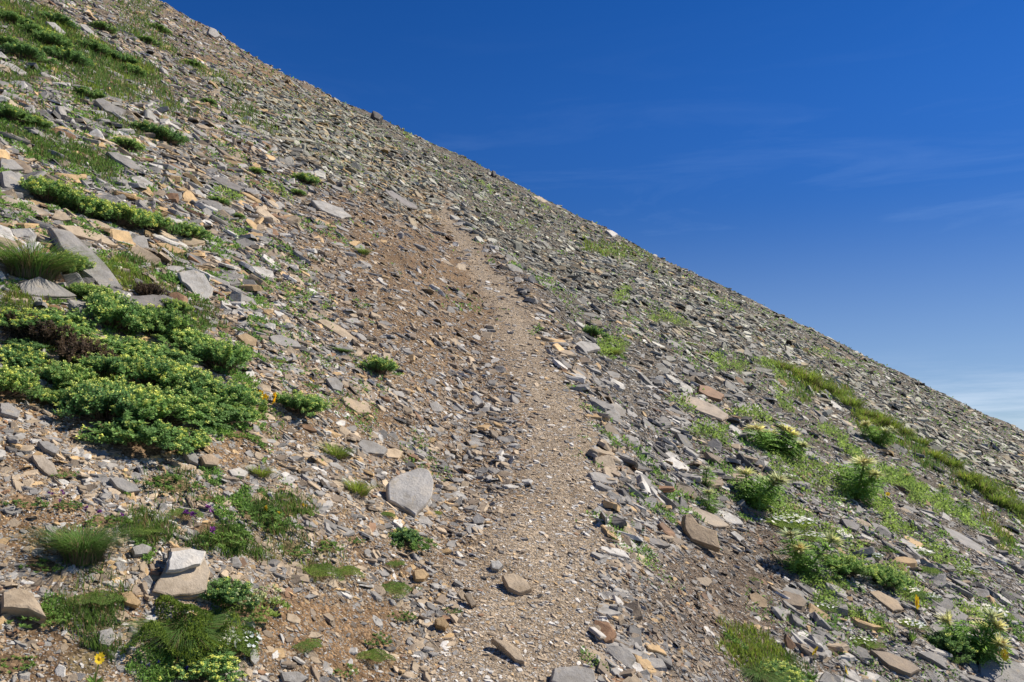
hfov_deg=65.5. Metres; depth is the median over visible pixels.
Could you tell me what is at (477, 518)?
stone slab
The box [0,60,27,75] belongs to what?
stone slab
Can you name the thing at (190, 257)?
slate stone
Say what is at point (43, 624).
herb patch
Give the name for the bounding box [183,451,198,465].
stone slab
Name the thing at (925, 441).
grass tuft
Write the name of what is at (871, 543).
slate stone
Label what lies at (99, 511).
herb patch
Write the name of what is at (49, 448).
stone slab
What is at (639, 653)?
slate stone
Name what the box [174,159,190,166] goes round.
slate stone
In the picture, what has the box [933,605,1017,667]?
thistle
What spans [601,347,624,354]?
grass tuft
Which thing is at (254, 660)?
stone slab
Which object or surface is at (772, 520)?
white flower patch
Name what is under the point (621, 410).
stone slab
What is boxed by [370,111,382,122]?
boulder
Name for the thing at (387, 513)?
herb patch
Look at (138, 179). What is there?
stone slab
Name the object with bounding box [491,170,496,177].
stone slab
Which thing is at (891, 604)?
stone slab
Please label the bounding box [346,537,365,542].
herb patch
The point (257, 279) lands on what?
slate stone
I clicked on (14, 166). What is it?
stone slab
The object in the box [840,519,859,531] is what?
stone slab
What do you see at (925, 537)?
slate stone
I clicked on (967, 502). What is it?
thistle
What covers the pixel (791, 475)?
white flower patch
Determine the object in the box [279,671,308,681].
stone slab
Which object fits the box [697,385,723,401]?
stone slab
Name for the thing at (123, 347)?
spurge clump
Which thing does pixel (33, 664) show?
herb patch
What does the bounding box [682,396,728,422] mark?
stone slab
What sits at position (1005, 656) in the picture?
yellow daisy
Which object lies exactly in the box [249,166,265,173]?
spurge clump
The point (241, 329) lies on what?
herb patch
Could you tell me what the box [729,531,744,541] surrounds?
stone slab
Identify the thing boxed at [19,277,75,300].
stone slab
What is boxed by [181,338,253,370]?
spurge clump
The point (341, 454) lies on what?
grass tuft
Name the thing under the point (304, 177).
spurge clump
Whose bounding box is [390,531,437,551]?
herb patch
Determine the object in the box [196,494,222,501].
herb patch
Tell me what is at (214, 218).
slate stone
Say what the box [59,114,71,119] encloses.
slate stone
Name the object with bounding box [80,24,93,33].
stone slab
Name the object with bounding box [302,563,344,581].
herb patch
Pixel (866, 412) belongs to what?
grass tuft
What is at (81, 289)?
spurge clump
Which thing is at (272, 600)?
herb patch
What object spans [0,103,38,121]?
spurge clump
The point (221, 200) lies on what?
spurge clump
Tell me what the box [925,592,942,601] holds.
white flower patch
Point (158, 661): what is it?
blue bellflower
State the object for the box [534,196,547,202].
stone slab
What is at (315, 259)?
herb patch
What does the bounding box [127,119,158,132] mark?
spurge clump
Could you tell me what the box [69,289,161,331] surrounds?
spurge clump
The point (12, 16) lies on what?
spurge clump
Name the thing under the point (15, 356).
spurge clump
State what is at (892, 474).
ground cover
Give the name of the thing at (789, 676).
spurge clump
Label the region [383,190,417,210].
stone slab
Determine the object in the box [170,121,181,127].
slate stone
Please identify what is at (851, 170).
sky
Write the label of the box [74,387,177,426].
spurge clump
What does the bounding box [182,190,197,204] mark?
slate stone
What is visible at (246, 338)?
stone slab
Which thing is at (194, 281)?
stone slab
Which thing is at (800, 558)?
thistle
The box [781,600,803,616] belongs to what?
slate stone
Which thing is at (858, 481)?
thistle
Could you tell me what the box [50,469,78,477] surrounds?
herb patch
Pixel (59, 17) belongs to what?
spurge clump
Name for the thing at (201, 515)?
herb patch
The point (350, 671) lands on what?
herb patch
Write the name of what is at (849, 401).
grass tuft
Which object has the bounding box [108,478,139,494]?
stone slab
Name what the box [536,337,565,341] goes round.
slate stone
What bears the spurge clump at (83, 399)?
on the hillside terrain at (140, 452)
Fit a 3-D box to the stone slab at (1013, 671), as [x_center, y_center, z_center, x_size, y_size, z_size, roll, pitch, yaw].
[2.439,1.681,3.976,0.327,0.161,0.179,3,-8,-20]
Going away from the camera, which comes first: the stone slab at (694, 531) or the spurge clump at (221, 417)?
the spurge clump at (221, 417)
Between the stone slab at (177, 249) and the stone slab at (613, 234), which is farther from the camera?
the stone slab at (613, 234)
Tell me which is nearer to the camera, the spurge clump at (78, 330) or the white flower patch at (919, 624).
the spurge clump at (78, 330)
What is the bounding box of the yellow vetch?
[255,390,276,410]
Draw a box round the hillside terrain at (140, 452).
[0,0,1023,681]
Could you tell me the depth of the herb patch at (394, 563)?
2.84 m
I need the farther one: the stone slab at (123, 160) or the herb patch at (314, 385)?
the stone slab at (123, 160)
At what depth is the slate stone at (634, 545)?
3.43 m
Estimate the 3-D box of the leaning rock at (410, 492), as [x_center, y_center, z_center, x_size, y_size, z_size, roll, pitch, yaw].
[-0.421,0.637,3.341,0.228,0.204,0.147,6,-9,-37]
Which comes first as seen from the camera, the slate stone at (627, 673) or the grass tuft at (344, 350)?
the slate stone at (627, 673)
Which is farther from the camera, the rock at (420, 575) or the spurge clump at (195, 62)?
the spurge clump at (195, 62)
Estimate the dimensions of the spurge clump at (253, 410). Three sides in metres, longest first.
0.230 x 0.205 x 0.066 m
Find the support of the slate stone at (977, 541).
on the hillside terrain at (140, 452)
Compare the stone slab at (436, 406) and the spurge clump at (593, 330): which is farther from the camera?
the spurge clump at (593, 330)
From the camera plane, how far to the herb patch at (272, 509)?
2.57 m
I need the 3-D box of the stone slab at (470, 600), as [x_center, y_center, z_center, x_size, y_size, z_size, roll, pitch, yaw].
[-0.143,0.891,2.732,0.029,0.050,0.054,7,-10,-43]
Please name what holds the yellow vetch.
on the hillside terrain at (140, 452)
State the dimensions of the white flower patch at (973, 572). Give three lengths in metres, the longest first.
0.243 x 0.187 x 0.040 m
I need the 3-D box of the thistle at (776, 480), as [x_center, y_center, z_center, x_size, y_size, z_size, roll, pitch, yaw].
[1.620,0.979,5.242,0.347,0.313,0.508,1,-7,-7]
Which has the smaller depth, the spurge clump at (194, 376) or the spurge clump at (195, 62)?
the spurge clump at (194, 376)
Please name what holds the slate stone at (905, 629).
on the hillside terrain at (140, 452)
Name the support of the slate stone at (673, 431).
on the hillside terrain at (140, 452)
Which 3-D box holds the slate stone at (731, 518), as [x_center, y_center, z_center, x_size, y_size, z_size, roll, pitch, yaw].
[1.305,1.068,4.787,0.185,0.094,0.120,-5,-9,36]
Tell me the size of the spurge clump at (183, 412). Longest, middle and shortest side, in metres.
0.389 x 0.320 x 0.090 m
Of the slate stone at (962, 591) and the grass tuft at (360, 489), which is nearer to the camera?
the grass tuft at (360, 489)
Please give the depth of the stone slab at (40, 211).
4.34 m
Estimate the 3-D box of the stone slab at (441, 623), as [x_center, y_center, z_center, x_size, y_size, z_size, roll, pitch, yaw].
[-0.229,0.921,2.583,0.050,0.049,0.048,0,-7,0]
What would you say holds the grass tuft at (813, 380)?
on the hillside terrain at (140, 452)
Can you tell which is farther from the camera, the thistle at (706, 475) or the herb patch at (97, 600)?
the thistle at (706, 475)
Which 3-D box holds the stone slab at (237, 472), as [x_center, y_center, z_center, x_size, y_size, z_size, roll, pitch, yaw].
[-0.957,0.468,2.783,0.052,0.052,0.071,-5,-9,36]
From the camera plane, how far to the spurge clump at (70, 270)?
3.81 m
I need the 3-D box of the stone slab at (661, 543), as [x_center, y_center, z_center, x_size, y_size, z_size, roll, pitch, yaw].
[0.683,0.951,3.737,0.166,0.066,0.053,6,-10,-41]
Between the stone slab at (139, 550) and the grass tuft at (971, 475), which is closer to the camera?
the stone slab at (139, 550)
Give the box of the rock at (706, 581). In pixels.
[697,577,711,587]
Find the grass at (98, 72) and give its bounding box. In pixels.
[0,0,1023,681]
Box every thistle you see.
[696,487,722,510]
[697,465,717,486]
[730,467,791,510]
[743,421,815,460]
[771,526,846,580]
[834,453,887,505]
[858,418,899,446]
[904,472,919,486]
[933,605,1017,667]
[935,483,952,498]
[958,498,976,513]
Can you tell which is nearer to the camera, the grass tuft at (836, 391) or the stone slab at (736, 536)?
the stone slab at (736, 536)
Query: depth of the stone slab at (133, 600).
2.00 m
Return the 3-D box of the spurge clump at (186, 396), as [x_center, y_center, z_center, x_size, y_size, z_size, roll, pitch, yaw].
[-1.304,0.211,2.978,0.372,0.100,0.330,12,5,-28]
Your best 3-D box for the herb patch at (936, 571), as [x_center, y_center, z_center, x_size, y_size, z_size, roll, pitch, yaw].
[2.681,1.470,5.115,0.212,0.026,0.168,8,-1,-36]
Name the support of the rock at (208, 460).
on the hillside terrain at (140, 452)
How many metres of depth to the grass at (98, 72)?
5.58 m
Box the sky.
[160,0,1023,430]
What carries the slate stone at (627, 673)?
on the hillside terrain at (140, 452)
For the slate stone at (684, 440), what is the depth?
5.94 m
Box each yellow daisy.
[86,652,104,681]
[807,647,819,679]
[908,595,919,641]
[1000,648,1008,679]
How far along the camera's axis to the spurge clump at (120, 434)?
2.62 m
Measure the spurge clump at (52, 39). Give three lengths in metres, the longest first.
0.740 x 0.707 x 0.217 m
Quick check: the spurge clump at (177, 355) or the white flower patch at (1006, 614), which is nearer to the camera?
the spurge clump at (177, 355)
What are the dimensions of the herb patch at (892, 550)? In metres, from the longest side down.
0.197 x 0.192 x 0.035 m
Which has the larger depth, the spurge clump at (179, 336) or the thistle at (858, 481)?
the thistle at (858, 481)
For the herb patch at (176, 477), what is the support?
on the hillside terrain at (140, 452)
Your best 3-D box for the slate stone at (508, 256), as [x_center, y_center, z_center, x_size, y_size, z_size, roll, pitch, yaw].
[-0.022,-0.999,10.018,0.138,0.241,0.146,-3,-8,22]
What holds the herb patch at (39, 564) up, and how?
on the hillside terrain at (140, 452)
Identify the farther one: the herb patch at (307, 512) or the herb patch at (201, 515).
the herb patch at (307, 512)
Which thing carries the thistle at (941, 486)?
on the hillside terrain at (140, 452)
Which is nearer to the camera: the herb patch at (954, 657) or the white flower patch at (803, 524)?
the herb patch at (954, 657)
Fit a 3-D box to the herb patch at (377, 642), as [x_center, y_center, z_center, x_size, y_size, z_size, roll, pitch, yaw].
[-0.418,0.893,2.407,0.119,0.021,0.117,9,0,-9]
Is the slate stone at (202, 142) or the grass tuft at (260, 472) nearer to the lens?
the grass tuft at (260, 472)
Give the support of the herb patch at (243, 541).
on the hillside terrain at (140, 452)
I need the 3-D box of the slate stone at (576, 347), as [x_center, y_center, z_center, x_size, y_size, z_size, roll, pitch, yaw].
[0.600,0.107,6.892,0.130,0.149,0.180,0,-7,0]
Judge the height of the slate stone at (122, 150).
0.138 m
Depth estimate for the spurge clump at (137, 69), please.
11.87 m
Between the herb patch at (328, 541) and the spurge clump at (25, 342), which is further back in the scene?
the spurge clump at (25, 342)
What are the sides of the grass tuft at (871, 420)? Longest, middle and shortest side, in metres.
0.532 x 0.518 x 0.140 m
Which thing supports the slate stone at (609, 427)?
on the hillside terrain at (140, 452)
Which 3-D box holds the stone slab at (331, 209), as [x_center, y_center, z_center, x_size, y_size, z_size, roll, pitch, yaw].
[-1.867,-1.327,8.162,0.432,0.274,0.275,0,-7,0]
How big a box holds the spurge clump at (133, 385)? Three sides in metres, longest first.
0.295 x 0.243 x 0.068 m
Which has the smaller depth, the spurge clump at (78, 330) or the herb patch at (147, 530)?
the herb patch at (147, 530)
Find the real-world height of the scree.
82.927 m
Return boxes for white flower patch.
[215,627,261,658]
[760,516,802,529]
[774,513,815,528]
[782,473,798,479]
[798,530,826,541]
[815,602,837,612]
[849,634,886,647]
[871,553,883,559]
[897,616,932,632]
[898,584,925,596]
[905,545,933,555]
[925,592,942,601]
[940,545,956,552]
[956,565,982,576]
[982,603,1016,619]
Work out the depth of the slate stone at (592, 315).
9.07 m
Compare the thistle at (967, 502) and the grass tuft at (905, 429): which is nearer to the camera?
the thistle at (967, 502)
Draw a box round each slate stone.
[0,132,29,144]
[33,127,50,139]
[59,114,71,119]
[80,137,100,143]
[81,240,91,246]
[113,191,143,199]
[117,147,136,160]
[164,171,185,184]
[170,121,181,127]
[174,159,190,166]
[175,187,187,193]
[176,156,197,166]
[176,257,188,265]
[179,238,204,247]
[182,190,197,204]
[187,255,199,262]
[196,140,210,145]
[206,145,219,154]
[210,215,229,225]
[227,277,240,286]
[249,274,267,286]
[259,174,278,181]
[260,254,276,266]
[471,229,485,236]
[505,253,514,262]
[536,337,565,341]
[556,335,570,338]
[574,345,587,355]
[580,312,599,318]
[588,627,605,639]
[593,455,615,468]
[595,507,612,520]
[597,412,610,418]
[600,546,629,560]
[604,422,621,437]
[613,540,636,549]
[619,457,638,468]
[619,669,635,677]
[629,649,649,659]
[636,474,651,495]
[645,642,666,655]
[651,442,667,451]
[651,476,662,485]
[656,485,674,492]
[657,492,676,509]
[657,522,674,535]
[667,408,691,418]
[670,428,680,433]
[674,433,692,447]
[689,473,702,482]
[694,376,705,385]
[704,478,723,489]
[716,510,743,526]
[730,473,747,482]
[741,378,752,383]
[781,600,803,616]
[782,586,807,604]
[789,480,810,489]
[805,451,817,457]
[809,562,831,576]
[814,630,833,643]
[816,651,826,660]
[853,538,874,546]
[892,595,922,612]
[894,624,921,638]
[905,536,923,547]
[910,522,924,533]
[910,529,935,543]
[919,510,939,522]
[931,466,944,473]
[941,564,955,571]
[946,581,972,598]
[952,607,968,621]
[964,535,983,544]
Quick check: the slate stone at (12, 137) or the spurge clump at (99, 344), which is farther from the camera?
the slate stone at (12, 137)
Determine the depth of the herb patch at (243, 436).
3.03 m
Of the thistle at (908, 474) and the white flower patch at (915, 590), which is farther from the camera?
the thistle at (908, 474)
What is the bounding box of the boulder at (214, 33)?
[206,27,219,40]
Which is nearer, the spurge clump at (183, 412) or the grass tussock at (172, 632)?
the grass tussock at (172, 632)
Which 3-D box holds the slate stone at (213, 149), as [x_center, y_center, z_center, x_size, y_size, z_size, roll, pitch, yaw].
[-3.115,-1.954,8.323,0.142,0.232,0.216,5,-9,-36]
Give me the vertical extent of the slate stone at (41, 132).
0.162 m
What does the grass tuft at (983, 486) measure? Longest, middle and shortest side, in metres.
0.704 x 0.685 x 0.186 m
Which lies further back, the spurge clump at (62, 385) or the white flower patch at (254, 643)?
the spurge clump at (62, 385)
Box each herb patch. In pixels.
[0,655,36,673]
[1,497,48,507]
[6,605,73,627]
[19,558,64,572]
[45,489,83,509]
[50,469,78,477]
[67,589,126,605]
[84,506,127,526]
[122,526,167,534]
[133,471,205,490]
[167,508,203,517]
[182,504,254,548]
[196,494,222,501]
[213,324,244,330]
[224,583,290,622]
[226,504,285,519]
[228,431,261,438]
[252,505,302,529]
[278,545,311,556]
[291,638,321,652]
[299,503,320,516]
[302,377,320,388]
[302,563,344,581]
[307,254,324,261]
[316,539,344,551]
[332,663,358,676]
[339,565,364,577]
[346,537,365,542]
[356,648,395,661]
[364,631,391,645]
[381,511,395,517]
[381,580,412,597]
[385,560,404,567]
[386,610,416,620]
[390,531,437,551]
[444,607,461,613]
[720,632,748,649]
[849,636,874,646]
[876,545,899,552]
[920,566,942,575]
[947,651,968,663]
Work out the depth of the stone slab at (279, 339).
4.28 m
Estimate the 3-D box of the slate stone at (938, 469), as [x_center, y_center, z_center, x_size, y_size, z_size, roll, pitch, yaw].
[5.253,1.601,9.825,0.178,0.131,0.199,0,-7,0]
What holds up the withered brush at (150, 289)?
on the hillside terrain at (140, 452)
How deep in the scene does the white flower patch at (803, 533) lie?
4.95 m
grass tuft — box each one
[242,464,278,477]
[319,441,355,459]
[331,346,357,353]
[340,477,379,495]
[355,247,371,254]
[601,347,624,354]
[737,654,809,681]
[767,357,797,370]
[790,365,814,375]
[793,367,835,385]
[816,379,845,392]
[830,387,853,398]
[836,394,871,409]
[854,405,878,418]
[857,415,882,425]
[858,409,896,425]
[884,419,915,431]
[896,425,917,435]
[910,436,935,446]
[917,446,950,460]
[939,453,972,469]
[948,466,991,483]
[959,477,1008,494]
[978,488,1020,506]
[1001,497,1023,514]
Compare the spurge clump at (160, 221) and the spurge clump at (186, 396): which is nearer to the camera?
the spurge clump at (186, 396)
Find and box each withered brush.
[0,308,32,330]
[0,315,82,346]
[54,337,117,362]
[134,281,171,297]
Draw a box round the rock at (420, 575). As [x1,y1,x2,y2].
[412,569,428,581]
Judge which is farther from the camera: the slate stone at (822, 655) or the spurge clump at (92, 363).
the slate stone at (822, 655)
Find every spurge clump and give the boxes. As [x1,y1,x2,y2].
[0,8,35,24]
[0,35,35,48]
[0,41,58,64]
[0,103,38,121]
[0,306,80,334]
[0,344,55,370]
[0,364,48,398]
[1,337,56,353]
[10,21,55,33]
[17,175,88,203]
[26,388,59,403]
[27,115,54,126]
[28,28,82,52]
[29,359,100,390]
[31,307,101,339]
[34,321,83,340]
[38,10,82,30]
[40,45,95,66]
[47,190,117,217]
[49,249,96,272]
[49,379,81,389]
[51,336,118,353]
[51,387,86,406]
[52,376,159,419]
[64,281,116,299]
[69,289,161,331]
[71,351,138,376]
[72,85,106,99]
[74,39,113,54]
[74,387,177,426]
[74,416,193,452]
[80,377,143,391]
[87,21,118,34]
[89,198,157,227]
[94,334,168,361]
[105,49,139,63]
[110,136,147,150]
[110,354,185,383]
[121,63,149,79]
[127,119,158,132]
[134,208,183,235]
[135,303,199,331]
[136,343,202,370]
[136,397,209,424]
[137,35,162,45]
[137,382,216,421]
[140,125,189,144]
[147,22,172,33]
[151,326,225,348]
[152,360,229,400]
[155,425,211,454]
[156,645,247,681]
[161,297,194,311]
[164,381,250,419]
[174,221,212,238]
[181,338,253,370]
[184,59,207,69]
[187,392,259,434]
[193,376,268,406]
[199,97,217,106]
[199,576,259,608]
[206,195,231,204]
[227,401,261,418]
[233,213,247,218]
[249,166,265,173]
[272,389,331,416]
[288,172,320,183]
[290,188,306,194]
[358,354,404,375]
[388,527,425,546]
[582,325,608,336]
[759,658,814,681]
[822,550,877,578]
[867,563,914,588]
[922,630,977,662]
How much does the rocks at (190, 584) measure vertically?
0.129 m
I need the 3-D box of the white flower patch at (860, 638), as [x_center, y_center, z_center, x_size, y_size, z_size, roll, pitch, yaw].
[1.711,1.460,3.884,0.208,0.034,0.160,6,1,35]
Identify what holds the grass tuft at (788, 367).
on the hillside terrain at (140, 452)
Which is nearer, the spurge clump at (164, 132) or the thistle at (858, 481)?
the thistle at (858, 481)
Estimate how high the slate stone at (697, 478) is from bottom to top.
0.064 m
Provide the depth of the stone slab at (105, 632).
1.86 m
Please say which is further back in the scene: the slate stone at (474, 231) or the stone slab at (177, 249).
the slate stone at (474, 231)
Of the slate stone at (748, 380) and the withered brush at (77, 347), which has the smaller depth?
the withered brush at (77, 347)
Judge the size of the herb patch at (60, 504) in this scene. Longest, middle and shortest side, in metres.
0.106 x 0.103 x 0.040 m
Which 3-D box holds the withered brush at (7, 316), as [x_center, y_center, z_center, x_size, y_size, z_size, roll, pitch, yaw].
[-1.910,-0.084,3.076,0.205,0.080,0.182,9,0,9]
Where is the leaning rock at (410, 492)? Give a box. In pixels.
[386,468,433,518]
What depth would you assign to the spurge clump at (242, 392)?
3.21 m
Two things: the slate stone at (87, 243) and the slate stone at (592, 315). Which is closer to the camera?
the slate stone at (87, 243)
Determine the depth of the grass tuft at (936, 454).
10.53 m
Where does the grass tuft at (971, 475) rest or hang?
on the hillside terrain at (140, 452)
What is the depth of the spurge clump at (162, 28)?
25.80 m
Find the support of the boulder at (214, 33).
on the hillside terrain at (140, 452)
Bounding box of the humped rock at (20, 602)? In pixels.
[0,588,45,623]
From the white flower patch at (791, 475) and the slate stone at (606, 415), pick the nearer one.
the slate stone at (606, 415)
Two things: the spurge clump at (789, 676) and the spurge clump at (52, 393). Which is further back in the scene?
the spurge clump at (789, 676)
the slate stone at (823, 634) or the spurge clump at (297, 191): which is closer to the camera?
the slate stone at (823, 634)
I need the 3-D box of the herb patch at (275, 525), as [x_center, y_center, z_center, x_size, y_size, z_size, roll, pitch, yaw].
[-0.773,0.579,2.616,0.188,0.060,0.173,11,-1,-4]
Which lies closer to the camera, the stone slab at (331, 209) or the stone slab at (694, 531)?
the stone slab at (694, 531)
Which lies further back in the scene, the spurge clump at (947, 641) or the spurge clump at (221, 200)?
the spurge clump at (221, 200)
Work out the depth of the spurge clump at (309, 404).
3.50 m
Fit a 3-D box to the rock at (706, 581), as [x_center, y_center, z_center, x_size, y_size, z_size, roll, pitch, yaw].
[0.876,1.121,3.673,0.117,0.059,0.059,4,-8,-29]
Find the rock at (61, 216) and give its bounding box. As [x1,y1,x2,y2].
[51,210,70,223]
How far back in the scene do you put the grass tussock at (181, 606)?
2.00 m
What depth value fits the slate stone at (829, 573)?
4.53 m
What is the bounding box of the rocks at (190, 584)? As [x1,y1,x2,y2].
[150,548,209,599]
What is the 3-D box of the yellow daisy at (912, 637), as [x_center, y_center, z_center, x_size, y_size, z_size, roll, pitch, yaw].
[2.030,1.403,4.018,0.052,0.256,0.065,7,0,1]
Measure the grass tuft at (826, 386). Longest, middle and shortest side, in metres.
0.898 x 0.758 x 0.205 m
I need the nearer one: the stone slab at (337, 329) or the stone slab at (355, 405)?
the stone slab at (355, 405)
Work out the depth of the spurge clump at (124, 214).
4.87 m
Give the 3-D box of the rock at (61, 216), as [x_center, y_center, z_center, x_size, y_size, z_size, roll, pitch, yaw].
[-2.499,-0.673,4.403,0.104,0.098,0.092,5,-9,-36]
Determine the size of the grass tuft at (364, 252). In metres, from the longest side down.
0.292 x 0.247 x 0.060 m
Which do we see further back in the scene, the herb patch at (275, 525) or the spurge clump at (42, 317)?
the spurge clump at (42, 317)
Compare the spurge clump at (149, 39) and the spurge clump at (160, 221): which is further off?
the spurge clump at (149, 39)
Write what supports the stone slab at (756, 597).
on the hillside terrain at (140, 452)
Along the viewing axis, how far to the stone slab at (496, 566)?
3.00 m
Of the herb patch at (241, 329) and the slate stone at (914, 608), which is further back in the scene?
the slate stone at (914, 608)
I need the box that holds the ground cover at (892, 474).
[0,0,1023,681]
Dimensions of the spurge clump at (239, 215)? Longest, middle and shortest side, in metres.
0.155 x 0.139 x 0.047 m
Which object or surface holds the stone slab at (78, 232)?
on the hillside terrain at (140, 452)
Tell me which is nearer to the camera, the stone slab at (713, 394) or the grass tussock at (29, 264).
the grass tussock at (29, 264)
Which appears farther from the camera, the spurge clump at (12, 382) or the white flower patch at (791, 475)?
the white flower patch at (791, 475)
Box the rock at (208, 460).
[198,454,219,468]
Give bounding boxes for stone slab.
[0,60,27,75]
[0,159,23,172]
[0,170,33,194]
[0,196,49,216]
[0,403,20,420]
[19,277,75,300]
[30,455,57,477]
[37,441,59,455]
[45,21,65,34]
[47,227,120,287]
[57,224,117,247]
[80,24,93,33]
[93,98,125,115]
[98,628,114,648]
[106,152,143,171]
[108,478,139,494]
[121,591,140,608]
[124,294,172,307]
[128,176,152,185]
[130,544,151,557]
[157,243,185,253]
[165,549,205,573]
[177,270,212,298]
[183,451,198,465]
[211,177,240,193]
[228,467,247,479]
[236,333,256,346]
[249,649,259,664]
[269,334,300,348]
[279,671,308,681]
[310,200,351,219]
[316,319,357,341]
[325,377,342,392]
[341,397,371,413]
[357,439,387,456]
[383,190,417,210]
[386,448,403,459]
[429,401,442,412]
[434,617,448,630]
[464,593,476,607]
[471,513,484,524]
[490,560,502,571]
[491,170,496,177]
[491,638,523,663]
[502,573,531,595]
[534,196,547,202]
[550,666,595,681]
[576,341,600,352]
[605,230,617,237]
[611,403,625,417]
[644,497,657,508]
[648,537,669,548]
[681,514,719,552]
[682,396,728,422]
[690,506,729,528]
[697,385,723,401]
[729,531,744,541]
[736,403,752,413]
[748,592,767,608]
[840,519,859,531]
[867,591,904,612]
[868,650,919,676]
[915,651,946,670]
[942,527,992,556]
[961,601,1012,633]
[977,657,1023,681]
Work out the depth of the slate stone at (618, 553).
3.30 m
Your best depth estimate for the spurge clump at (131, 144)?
6.71 m
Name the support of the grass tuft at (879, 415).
on the hillside terrain at (140, 452)
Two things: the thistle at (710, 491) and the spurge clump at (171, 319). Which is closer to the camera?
the spurge clump at (171, 319)
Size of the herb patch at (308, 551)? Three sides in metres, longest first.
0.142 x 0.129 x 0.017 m
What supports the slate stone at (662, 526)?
on the hillside terrain at (140, 452)
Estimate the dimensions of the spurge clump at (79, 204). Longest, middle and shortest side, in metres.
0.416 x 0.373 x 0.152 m
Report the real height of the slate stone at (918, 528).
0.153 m
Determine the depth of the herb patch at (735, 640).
3.20 m
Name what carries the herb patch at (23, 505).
on the hillside terrain at (140, 452)
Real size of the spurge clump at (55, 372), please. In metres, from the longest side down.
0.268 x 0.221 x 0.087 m
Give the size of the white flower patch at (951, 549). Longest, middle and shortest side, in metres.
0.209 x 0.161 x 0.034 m
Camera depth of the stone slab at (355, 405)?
3.96 m
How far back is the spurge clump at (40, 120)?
6.04 m
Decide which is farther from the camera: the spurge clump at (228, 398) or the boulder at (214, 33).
the boulder at (214, 33)
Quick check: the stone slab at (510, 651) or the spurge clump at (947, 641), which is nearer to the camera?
the stone slab at (510, 651)
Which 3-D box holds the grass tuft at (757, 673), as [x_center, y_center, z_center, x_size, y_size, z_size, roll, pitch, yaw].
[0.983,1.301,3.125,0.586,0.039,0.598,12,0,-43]
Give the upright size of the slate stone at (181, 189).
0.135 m
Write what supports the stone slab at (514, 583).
on the hillside terrain at (140, 452)
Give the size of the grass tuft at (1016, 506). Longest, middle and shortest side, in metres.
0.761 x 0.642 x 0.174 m
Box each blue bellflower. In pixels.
[143,660,176,677]
[168,665,201,679]
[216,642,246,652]
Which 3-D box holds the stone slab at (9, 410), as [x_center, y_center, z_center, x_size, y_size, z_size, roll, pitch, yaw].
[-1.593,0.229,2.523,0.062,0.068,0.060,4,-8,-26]
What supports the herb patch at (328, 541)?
on the hillside terrain at (140, 452)
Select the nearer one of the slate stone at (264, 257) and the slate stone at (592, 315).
the slate stone at (264, 257)
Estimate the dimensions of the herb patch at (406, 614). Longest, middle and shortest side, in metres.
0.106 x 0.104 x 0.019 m
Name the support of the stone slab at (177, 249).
on the hillside terrain at (140, 452)
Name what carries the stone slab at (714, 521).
on the hillside terrain at (140, 452)
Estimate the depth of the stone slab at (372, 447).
3.63 m
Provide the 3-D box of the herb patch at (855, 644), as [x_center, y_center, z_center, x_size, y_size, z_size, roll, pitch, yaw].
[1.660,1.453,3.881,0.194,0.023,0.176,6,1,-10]
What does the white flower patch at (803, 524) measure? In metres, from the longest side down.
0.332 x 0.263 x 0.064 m
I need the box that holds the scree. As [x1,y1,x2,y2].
[0,0,1023,681]
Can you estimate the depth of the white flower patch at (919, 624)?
4.17 m
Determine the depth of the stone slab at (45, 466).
2.32 m
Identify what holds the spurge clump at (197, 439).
on the hillside terrain at (140, 452)
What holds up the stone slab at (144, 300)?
on the hillside terrain at (140, 452)
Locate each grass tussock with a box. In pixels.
[0,232,137,281]
[5,519,170,565]
[91,605,271,657]
[119,591,260,666]
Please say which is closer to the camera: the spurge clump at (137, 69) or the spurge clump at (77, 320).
the spurge clump at (77, 320)
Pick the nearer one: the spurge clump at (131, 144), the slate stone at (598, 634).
the slate stone at (598, 634)
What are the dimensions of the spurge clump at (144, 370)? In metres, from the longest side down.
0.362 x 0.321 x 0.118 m
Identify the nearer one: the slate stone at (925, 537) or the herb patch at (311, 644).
the herb patch at (311, 644)
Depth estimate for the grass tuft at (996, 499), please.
9.47 m
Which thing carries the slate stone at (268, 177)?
on the hillside terrain at (140, 452)
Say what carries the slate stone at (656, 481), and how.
on the hillside terrain at (140, 452)
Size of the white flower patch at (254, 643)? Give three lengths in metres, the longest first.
0.148 x 0.117 x 0.044 m
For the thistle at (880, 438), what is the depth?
9.74 m
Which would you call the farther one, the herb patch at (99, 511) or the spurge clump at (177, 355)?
the spurge clump at (177, 355)
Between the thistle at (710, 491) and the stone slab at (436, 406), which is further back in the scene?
the thistle at (710, 491)
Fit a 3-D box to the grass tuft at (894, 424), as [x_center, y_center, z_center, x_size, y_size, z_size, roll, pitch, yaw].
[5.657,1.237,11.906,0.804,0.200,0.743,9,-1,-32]
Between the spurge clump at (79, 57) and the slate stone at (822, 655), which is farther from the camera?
the spurge clump at (79, 57)
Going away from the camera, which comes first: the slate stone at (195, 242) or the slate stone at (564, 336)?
the slate stone at (195, 242)

